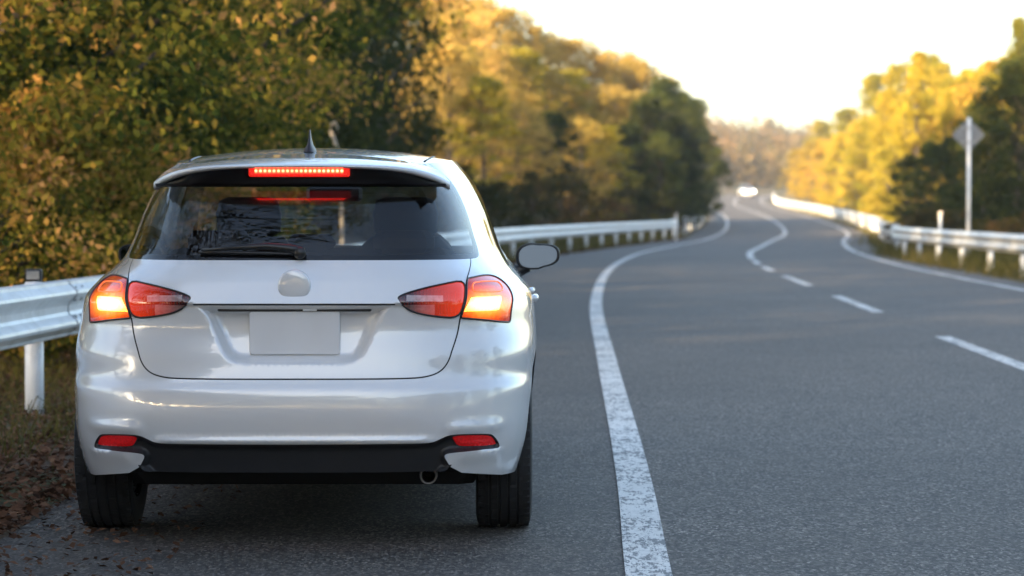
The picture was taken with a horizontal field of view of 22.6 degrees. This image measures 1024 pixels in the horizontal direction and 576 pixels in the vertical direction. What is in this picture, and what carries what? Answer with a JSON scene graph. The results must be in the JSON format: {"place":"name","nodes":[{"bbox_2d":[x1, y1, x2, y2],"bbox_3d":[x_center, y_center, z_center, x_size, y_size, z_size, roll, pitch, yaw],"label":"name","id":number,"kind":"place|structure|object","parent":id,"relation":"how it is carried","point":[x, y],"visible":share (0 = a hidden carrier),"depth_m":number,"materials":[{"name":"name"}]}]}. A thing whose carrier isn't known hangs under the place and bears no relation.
{"place":"outdoors","nodes":[
{"label":"outdoors","id":0,"kind":"place"},
{"bbox_2d":[0,195,725,575],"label":"shoulder","id":1,"kind":"object","parent":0,"point":[574,529],"visible":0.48,"depth_m":10.01},
{"bbox_2d":[74,129,559,526],"bbox_3d":[-0.793,0.110,11.223,2.040,1.526,4.330,0,2,0],"label":"parked car","id":2,"kind":"object","parent":1,"relation":"on","point":[241,344],"visible":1,"depth_m":9.17,"materials":[{"name":"white paint"}]},
{"bbox_2d":[0,175,1023,538],"bbox_3d":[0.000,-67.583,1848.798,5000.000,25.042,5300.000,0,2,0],"label":"ground","id":3,"kind":"structure","parent":0,"point":[724,189],"depth_m":62.22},
{"bbox_2d":[0,116,135,369],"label":"bush","id":4,"kind":"object","parent":3,"relation":"on","point":[38,184],"visible":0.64,"depth_m":18.76,"materials":[{"name":"green plant"}]},
{"bbox_2d":[0,74,161,284],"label":"bush","id":5,"kind":"object","parent":3,"relation":"on","point":[105,175],"visible":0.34,"depth_m":20.48,"materials":[{"name":"green plant"}]},
{"bbox_2d":[0,40,173,285],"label":"bush","id":6,"kind":"object","parent":3,"relation":"on","point":[25,85],"visible":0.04,"depth_m":23.19,"materials":[{"name":"green plant"}]},
{"bbox_2d":[0,101,186,350],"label":"bush","id":7,"kind":"object","parent":3,"relation":"on","point":[139,169],"visible":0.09,"depth_m":21.17,"materials":[{"name":"green plant"}]},
{"bbox_2d":[0,0,252,260],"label":"tree","id":8,"kind":"object","parent":3,"relation":"on","point":[194,96],"visible":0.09,"depth_m":23.61,"materials":[{"name":"green plant"}]},
{"bbox_2d":[2,94,276,275],"bbox_3d":[-3.787,-0.509,23.416,3.220,2.563,2.647,-1,2,-40],"label":"bush","id":9,"kind":"object","parent":3,"relation":"on","point":[221,193],"visible":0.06,"depth_m":23.39,"materials":[{"name":"green plant"}]},
{"bbox_2d":[0,0,279,119],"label":"tree","id":10,"kind":"object","parent":3,"relation":"on","point":[190,54],"visible":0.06,"depth_m":26.86,"materials":[{"name":"green plant"}]},
{"bbox_2d":[0,0,289,284],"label":"tree","id":11,"kind":"object","parent":3,"relation":"on","point":[49,98],"visible":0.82,"depth_m":18.61,"materials":[{"name":"green plant"}]},
{"bbox_2d":[0,0,294,265],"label":"tree","id":12,"kind":"object","parent":3,"relation":"on","point":[6,38],"visible":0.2,"depth_m":22.42,"materials":[{"name":"green plant"}]},
{"bbox_2d":[0,0,345,255],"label":"tree","id":13,"kind":"object","parent":3,"relation":"on","point":[181,120],"visible":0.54,"depth_m":20.29,"materials":[{"name":"green plant"}]},
{"bbox_2d":[0,0,365,271],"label":"tree","id":14,"kind":"object","parent":3,"relation":"on","point":[276,106],"visible":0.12,"depth_m":24.32,"materials":[{"name":"green plant"}]},
{"bbox_2d":[98,85,268,275],"bbox_3d":[-3.970,-0.662,25.548,3.162,2.756,2.693,0,2,13],"label":"bush","id":15,"kind":"object","parent":3,"relation":"on","point":[145,111],"visible":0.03,"depth_m":25.15,"materials":[{"name":"green plant"}]},
{"bbox_2d":[95,67,303,247],"bbox_3d":[-3.723,-0.993,28.043,3.244,3.130,3.273,-1,2,-39],"label":"tree","id":16,"kind":"object","parent":3,"relation":"on","point":[232,116],"visible":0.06,"depth_m":27.58,"materials":[{"name":"green plant"}]},
{"bbox_2d":[26,0,395,236],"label":"tree","id":17,"kind":"object","parent":3,"relation":"on","point":[313,75],"visible":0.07,"depth_m":28.51,"materials":[{"name":"green plant"}]},
{"bbox_2d":[48,0,386,237],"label":"tree","id":18,"kind":"object","parent":3,"relation":"on","point":[313,92],"visible":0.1,"depth_m":32.71,"materials":[{"name":"green plant"}]},
{"bbox_2d":[84,0,401,98],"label":"tree","id":19,"kind":"object","parent":3,"relation":"on","point":[362,45],"visible":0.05,"depth_m":38.88,"materials":[{"name":"green plant"}]},
{"bbox_2d":[181,72,322,237],"bbox_3d":[-4.146,-1.320,35.131,3.366,3.446,3.952,0,2,6],"label":"bush","id":20,"kind":"object","parent":3,"relation":"on","point":[312,205],"visible":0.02,"depth_m":35.12,"materials":[{"name":"green plant"}]},
{"bbox_2d":[179,80,347,238],"bbox_3d":[-3.955,-1.020,31.112,3.920,3.120,3.222,0,2,13],"label":"bush","id":21,"kind":"object","parent":3,"relation":"on","point":[294,206],"visible":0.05,"depth_m":30.89,"materials":[{"name":"green plant"}]},
{"bbox_2d":[183,4,384,202],"bbox_3d":[-5.607,-6.822,49.822,6.289,12.646,5.676,0,2,-14],"label":"tree","id":22,"kind":"object","parent":3,"relation":"on","point":[345,136],"visible":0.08,"depth_m":49.31,"materials":[{"name":"green plant"}]},
{"bbox_2d":[144,0,475,132],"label":"tree","id":23,"kind":"object","parent":3,"relation":"on","point":[413,15],"visible":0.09,"depth_m":43.16,"materials":[{"name":"green plant"}]},
{"bbox_2d":[295,201,364,239],"bbox_3d":[-4.417,-1.480,58.975,1.941,1.664,2.218,0,2,-13],"label":"bush","id":24,"kind":"object","parent":3,"relation":"on","point":[335,226],"visible":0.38,"depth_m":58.66,"materials":[{"name":"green plant"}]},
{"bbox_2d":[245,0,415,220],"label":"tree","id":25,"kind":"object","parent":3,"relation":"on","point":[380,61],"visible":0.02,"depth_m":54.64,"materials":[{"name":"green plant"}]},
{"bbox_2d":[0,219,678,415],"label":"guardrail","id":26,"kind":"object","parent":3,"relation":"on","point":[34,315],"visible":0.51,"depth_m":15.51,"materials":[{"name":"white metal"}]},
{"bbox_2d":[0,237,686,575],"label":"leaf litter","id":27,"kind":"object","parent":3,"relation":"on","point":[20,507],"visible":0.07,"depth_m":11.64,"materials":[{"name":"brown plant"}]},
{"bbox_2d":[269,0,447,233],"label":"tree","id":28,"kind":"object","parent":3,"relation":"on","point":[380,141],"visible":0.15,"depth_m":59.93,"materials":[{"name":"green plant"}]},
{"bbox_2d":[331,187,432,239],"bbox_3d":[-3.304,-2.073,63.830,3.042,2.602,3.145,-1,2,-29],"label":"bush","id":29,"kind":"object","parent":3,"relation":"on","point":[363,232],"visible":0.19,"depth_m":63.46,"materials":[{"name":"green plant"}]},
{"bbox_2d":[324,0,453,231],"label":"tree","id":30,"kind":"object","parent":3,"relation":"on","point":[424,140],"visible":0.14,"depth_m":65.34,"materials":[{"name":"green plant"}]},
{"bbox_2d":[348,0,449,197],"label":"tree","id":31,"kind":"object","parent":3,"relation":"on","point":[399,30],"visible":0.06,"depth_m":73.68,"materials":[{"name":"green plant"}]},
{"bbox_2d":[360,0,443,152],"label":"tree","id":32,"kind":"object","parent":3,"relation":"on","point":[426,58],"visible":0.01,"depth_m":87.73,"materials":[{"name":"green plant"}]},
{"bbox_2d":[372,187,466,232],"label":"bush","id":33,"kind":"object","parent":3,"relation":"on","point":[450,206],"visible":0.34,"depth_m":71.64,"materials":[{"name":"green plant"}]},
{"bbox_2d":[371,0,490,159],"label":"tree","id":34,"kind":"object","parent":3,"relation":"on","point":[461,41],"visible":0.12,"depth_m":111.55,"materials":[{"name":"yellow plant"}]},
{"bbox_2d":[390,43,512,194],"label":"tree","id":35,"kind":"object","parent":3,"relation":"on","point":[451,51],"visible":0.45,"depth_m":104.39,"materials":[{"name":"yellow plant"}]},
{"bbox_2d":[410,9,495,179],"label":"tree","id":36,"kind":"object","parent":3,"relation":"on","point":[463,34],"visible":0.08,"depth_m":117.42,"materials":[{"name":"green plant"}]},
{"bbox_2d":[396,0,515,158],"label":"tree","id":37,"kind":"object","parent":3,"relation":"on","point":[479,6],"visible":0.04,"depth_m":144.59,"materials":[{"name":"yellow plant"}]},
{"bbox_2d":[429,160,526,233],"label":"bush","id":38,"kind":"object","parent":3,"relation":"on","point":[488,190],"visible":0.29,"depth_m":74.99,"materials":[{"name":"green plant"}]},
{"bbox_2d":[431,9,538,176],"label":"tree","id":39,"kind":"object","parent":3,"relation":"on","point":[477,21],"visible":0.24,"depth_m":123.85,"materials":[{"name":"yellow plant"}]},
{"bbox_2d":[437,75,533,194],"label":"tree","id":40,"kind":"object","parent":3,"relation":"on","point":[486,86],"visible":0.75,"depth_m":103.47,"materials":[{"name":"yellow plant"}]},
{"bbox_2d":[458,43,557,179],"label":"tree","id":41,"kind":"object","parent":3,"relation":"on","point":[511,67],"visible":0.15,"depth_m":129.30,"materials":[{"name":"yellow plant"}]},
{"bbox_2d":[467,0,550,180],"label":"tree","id":42,"kind":"object","parent":3,"relation":"on","point":[489,3],"visible":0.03,"depth_m":150.21,"materials":[{"name":"yellow plant"}]},
{"bbox_2d":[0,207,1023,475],"bbox_3d":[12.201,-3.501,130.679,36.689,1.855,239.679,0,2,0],"label":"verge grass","id":43,"kind":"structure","parent":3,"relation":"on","point":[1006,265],"depth_m":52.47,"materials":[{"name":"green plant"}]},
{"bbox_2d":[484,179,558,227],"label":"bush","id":44,"kind":"object","parent":3,"relation":"on","point":[526,222],"visible":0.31,"depth_m":83.45,"materials":[{"name":"green plant"}]},
{"bbox_2d":[477,99,566,205],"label":"tree","id":45,"kind":"object","parent":3,"relation":"on","point":[533,143],"visible":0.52,"depth_m":107.44,"materials":[{"name":"green plant"}]},
{"bbox_2d":[476,46,572,186],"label":"tree","id":46,"kind":"object","parent":3,"relation":"on","point":[531,58],"visible":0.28,"depth_m":131.31,"materials":[{"name":"yellow plant"}]},
{"bbox_2d":[478,4,571,148],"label":"tree","id":47,"kind":"object","parent":3,"relation":"on","point":[504,14],"visible":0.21,"depth_m":149.11,"materials":[{"name":"yellow plant"}]},
{"bbox_2d":[490,170,577,226],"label":"bush","id":48,"kind":"object","parent":3,"relation":"on","point":[533,205],"visible":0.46,"depth_m":88.83,"materials":[{"name":"green plant"}]},
{"bbox_2d":[512,27,584,111],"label":"tree","id":49,"kind":"object","parent":3,"relation":"on","point":[554,61],"visible":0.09,"depth_m":154.39,"materials":[{"name":"yellow plant"}]},
{"bbox_2d":[504,65,595,199],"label":"tree","id":50,"kind":"object","parent":3,"relation":"on","point":[556,93],"visible":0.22,"depth_m":133.32,"materials":[{"name":"green plant"}]},
{"bbox_2d":[511,109,594,217],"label":"tree","id":51,"kind":"object","parent":3,"relation":"on","point":[560,124],"visible":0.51,"depth_m":111.54,"materials":[{"name":"green plant"}]},
{"bbox_2d":[524,170,602,237],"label":"bush","id":52,"kind":"object","parent":3,"relation":"on","point":[573,207],"visible":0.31,"depth_m":93.67,"materials":[{"name":"green plant"}]},
{"bbox_2d":[539,32,599,164],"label":"tree","id":53,"kind":"object","parent":3,"relation":"on","point":[565,45],"visible":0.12,"depth_m":157.16,"materials":[{"name":"yellow plant"}]},
{"bbox_2d":[543,68,608,203],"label":"tree","id":54,"kind":"object","parent":3,"relation":"on","point":[570,74],"visible":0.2,"depth_m":135.32,"materials":[{"name":"green plant"}]},
{"bbox_2d":[547,35,617,183],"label":"tree","id":55,"kind":"object","parent":3,"relation":"on","point":[593,55],"visible":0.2,"depth_m":158.84,"materials":[{"name":"yellow plant"}]},
{"bbox_2d":[550,193,622,223],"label":"bush","id":56,"kind":"object","parent":3,"relation":"on","point":[567,214],"visible":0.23,"depth_m":98.46,"materials":[{"name":"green plant"}]},
{"bbox_2d":[553,118,627,215],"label":"tree","id":57,"kind":"object","parent":3,"relation":"on","point":[590,128],"visible":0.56,"depth_m":115.64,"materials":[{"name":"green plant"}]},
{"bbox_2d":[565,82,648,197],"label":"tree","id":58,"kind":"object","parent":3,"relation":"on","point":[603,99],"visible":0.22,"depth_m":135.40,"materials":[{"name":"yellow plant"}]},
{"bbox_2d":[571,125,645,221],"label":"tree","id":59,"kind":"object","parent":3,"relation":"on","point":[609,130],"visible":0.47,"depth_m":119.56,"materials":[{"name":"green plant"}]},
{"bbox_2d":[586,195,635,234],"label":"bush","id":60,"kind":"object","parent":3,"relation":"on","point":[621,209],"visible":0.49,"depth_m":103.69,"materials":[{"name":"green plant"}]},
{"bbox_2d":[580,47,663,132],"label":"tree","id":61,"kind":"object","parent":3,"relation":"on","point":[615,55],"visible":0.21,"depth_m":158.88,"materials":[{"name":"yellow plant"}]},
{"bbox_2d":[589,122,665,219],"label":"tree","id":62,"kind":"object","parent":3,"relation":"on","point":[630,133],"visible":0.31,"depth_m":123.45,"materials":[{"name":"green plant"}]},
{"bbox_2d":[600,184,655,231],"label":"bush","id":63,"kind":"object","parent":3,"relation":"on","point":[643,195],"visible":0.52,"depth_m":113.64,"materials":[{"name":"green plant"}]},
{"bbox_2d":[598,57,673,166],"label":"tree","id":64,"kind":"object","parent":3,"relation":"on","point":[642,72],"visible":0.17,"depth_m":157.07,"materials":[{"name":"yellow plant"}]},
{"bbox_2d":[614,88,698,220],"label":"tree","id":65,"kind":"object","parent":3,"relation":"on","point":[647,104],"visible":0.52,"depth_m":125.39,"materials":[{"name":"green plant"}]},
{"bbox_2d":[629,130,690,233],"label":"tree","id":66,"kind":"object","parent":3,"relation":"on","point":[658,152],"visible":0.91,"depth_m":121.56,"materials":[{"name":"green plant"}]},
{"bbox_2d":[636,114,707,231],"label":"tree","id":67,"kind":"object","parent":3,"relation":"on","point":[700,158],"visible":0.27,"depth_m":127.48,"materials":[{"name":"green plant"}]},
{"bbox_2d":[635,75,720,219],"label":"tree","id":68,"kind":"object","parent":3,"relation":"on","point":[678,103],"visible":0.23,"depth_m":139.41,"materials":[{"name":"green plant"}]},
{"bbox_2d":[635,87,727,226],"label":"tree","id":69,"kind":"object","parent":3,"relation":"on","point":[717,166],"visible":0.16,"depth_m":149.49,"materials":[{"name":"green plant"}]},
{"bbox_2d":[669,132,715,228],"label":"tree","id":70,"kind":"object","parent":3,"relation":"on","point":[706,202],"visible":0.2,"depth_m":141.58,"materials":[{"name":"green plant"}]},
{"bbox_2d":[684,96,734,215],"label":"tree","id":71,"kind":"object","parent":3,"relation":"on","point":[709,150],"visible":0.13,"depth_m":159.56,"materials":[{"name":"green plant"}]},
{"bbox_2d":[776,147,813,201],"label":"tree","id":72,"kind":"object","parent":3,"relation":"on","point":[793,154],"visible":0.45,"depth_m":299.49,"materials":[{"name":"yellow plant"}]},
{"bbox_2d":[785,141,824,203],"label":"tree","id":73,"kind":"object","parent":3,"relation":"on","point":[804,156],"visible":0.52,"depth_m":269.43,"materials":[{"name":"yellow plant"}]},
{"bbox_2d":[798,120,840,192],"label":"tree","id":74,"kind":"object","parent":3,"relation":"on","point":[821,126],"visible":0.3,"depth_m":309.15,"materials":[{"name":"yellow plant"}]},
{"bbox_2d":[795,137,851,205],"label":"tree","id":75,"kind":"object","parent":3,"relation":"on","point":[822,143],"visible":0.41,"depth_m":239.44,"materials":[{"name":"yellow plant"}]},
{"bbox_2d":[812,132,857,209],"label":"tree","id":76,"kind":"object","parent":3,"relation":"on","point":[833,149],"visible":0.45,"depth_m":214.27,"materials":[{"name":"yellow plant"}]},
{"bbox_2d":[812,106,858,203],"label":"tree","id":77,"kind":"object","parent":3,"relation":"on","point":[845,115],"visible":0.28,"depth_m":263.94,"materials":[{"name":"yellow plant"}]},
{"bbox_2d":[772,193,899,244],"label":"guardrail","id":78,"kind":"object","parent":3,"relation":"on","point":[877,224],"visible":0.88,"depth_m":166.04,"materials":[{"name":"silver metal"}]},
{"bbox_2d":[831,119,871,206],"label":"tree","id":79,"kind":"object","parent":3,"relation":"on","point":[856,127],"visible":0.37,"depth_m":194.37,"materials":[{"name":"yellow plant"}]},
{"bbox_2d":[844,148,885,212],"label":"tree","id":80,"kind":"object","parent":3,"relation":"on","point":[855,193],"visible":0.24,"depth_m":179.53,"materials":[{"name":"yellow plant"}]},
{"bbox_2d":[841,114,889,215],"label":"tree","id":81,"kind":"object","parent":3,"relation":"on","point":[853,159],"visible":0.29,"depth_m":171.61,"materials":[{"name":"yellow plant"}]},
{"bbox_2d":[836,71,901,211],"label":"tree","id":82,"kind":"object","parent":3,"relation":"on","point":[871,84],"visible":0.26,"depth_m":204.10,"materials":[{"name":"yellow plant"}]},
{"bbox_2d":[855,86,906,221],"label":"tree","id":83,"kind":"object","parent":3,"relation":"on","point":[887,102],"visible":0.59,"depth_m":151.54,"materials":[{"name":"yellow plant"}]},
{"bbox_2d":[864,60,911,219],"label":"tree","id":84,"kind":"object","parent":3,"relation":"on","point":[892,76],"visible":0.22,"depth_m":169.32,"materials":[{"name":"yellow plant"}]},
{"bbox_2d":[873,102,920,225],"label":"tree","id":85,"kind":"object","parent":3,"relation":"on","point":[885,152],"visible":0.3,"depth_m":137.80,"materials":[{"name":"yellow plant"}]},
{"bbox_2d":[873,153,937,226],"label":"tree","id":86,"kind":"object","parent":3,"relation":"on","point":[907,162],"visible":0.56,"depth_m":99.79,"materials":[{"name":"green plant"}]},
{"bbox_2d":[882,49,940,222],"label":"tree","id":87,"kind":"object","parent":3,"relation":"on","point":[916,70],"visible":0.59,"depth_m":123.56,"materials":[{"name":"yellow plant"}]},
{"bbox_2d":[893,140,962,227],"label":"tree","id":88,"kind":"object","parent":3,"relation":"on","point":[924,150],"visible":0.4,"depth_m":91.76,"materials":[{"name":"green plant"}]},
{"bbox_2d":[899,61,956,190],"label":"tree","id":89,"kind":"object","parent":3,"relation":"on","point":[937,77],"visible":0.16,"depth_m":139.25,"materials":[{"name":"yellow plant"}]},
{"bbox_2d":[908,204,962,247],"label":"bush","id":90,"kind":"object","parent":3,"relation":"on","point":[926,214],"visible":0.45,"depth_m":73.74,"materials":[{"name":"green plant"}]},
{"bbox_2d":[914,74,966,206],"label":"tree","id":91,"kind":"object","parent":3,"relation":"on","point":[958,80],"visible":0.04,"depth_m":119.44,"materials":[{"name":"yellow plant"}]},
{"bbox_2d":[930,89,958,219],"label":"tree","id":92,"kind":"object","parent":3,"relation":"on","point":[945,119],"visible":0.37,"depth_m":111.69,"materials":[{"name":"yellow plant"}]},
{"bbox_2d":[917,82,983,222],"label":"tree","id":93,"kind":"object","parent":3,"relation":"on","point":[959,95],"visible":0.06,"depth_m":117.71,"materials":[{"name":"yellow plant"}]},
{"bbox_2d":[926,210,980,250],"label":"bush","id":94,"kind":"object","parent":3,"relation":"on","point":[954,223],"visible":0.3,"depth_m":70.02,"materials":[{"name":"green plant"}]},
{"bbox_2d":[891,226,1023,277],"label":"guardrail","id":95,"kind":"object","parent":3,"relation":"on","point":[990,242],"visible":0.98,"depth_m":54.09,"materials":[{"name":"white metal"}]},
{"bbox_2d":[914,136,1006,230],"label":"tree","id":96,"kind":"object","parent":3,"relation":"on","point":[942,150],"visible":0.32,"depth_m":85.71,"materials":[{"name":"green plant"}]},
{"bbox_2d":[952,117,983,255],"bbox_3d":[10.701,-2.142,59.975,0.750,3.709,0.126,0,2,0],"label":"road sign","id":97,"kind":"object","parent":3,"relation":"on","point":[968,134],"visible":0.95,"depth_m":59.96,"materials":[{"name":"grey metal"}]},
{"bbox_2d":[932,103,1023,232],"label":"tree","id":98,"kind":"object","parent":3,"relation":"on","point":[974,167],"visible":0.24,"depth_m":79.50,"materials":[{"name":"green plant"}]},
{"bbox_2d":[937,55,1023,233],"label":"tree","id":99,"kind":"object","parent":3,"relation":"on","point":[988,96],"visible":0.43,"depth_m":73.80,"materials":[{"name":"green plant"}]},
{"bbox_2d":[965,43,1023,233],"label":"tree","id":100,"kind":"object","parent":3,"relation":"on","point":[1013,87],"visible":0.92,"depth_m":71.75,"materials":[{"name":"green plant"}]},
{"bbox_2d":[979,214,1023,253],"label":"bush","id":101,"kind":"object","parent":3,"relation":"on","point":[1014,226],"visible":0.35,"depth_m":63.78,"materials":[{"name":"green plant"}]},
{"bbox_2d":[991,15,1023,200],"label":"tree","id":102,"kind":"object","parent":3,"relation":"on","point":[1017,26],"visible":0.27,"depth_m":87.63,"materials":[{"name":"yellow plant"}]},
{"bbox_2d":[369,0,1023,133],"label":"sky","id":103,"kind":"structure","parent":0,"point":[797,63],"materials":[{"name":"white"}]},
{"bbox_2d":[602,195,1023,575],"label":"road","id":104,"kind":"structure","parent":0,"point":[787,427],"depth_m":16.09,"materials":[{"name":"grey asphalt"}]},
{"bbox_2d":[590,194,728,575],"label":"edge line","id":105,"kind":"object","parent":104,"relation":"on","point":[645,553],"visible":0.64,"depth_m":11.95,"materials":[{"name":"paint"}]},
{"bbox_2d":[733,195,1023,369],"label":"line","id":106,"kind":"object","parent":104,"relation":"on","point":[990,354],"visible":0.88,"depth_m":24.40,"materials":[{"name":"paint"}]},
{"bbox_2d":[760,194,1023,290],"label":"edge line","id":107,"kind":"object","parent":104,"relation":"on","point":[845,245],"visible":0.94,"depth_m":56.56,"materials":[{"name":"paint"}]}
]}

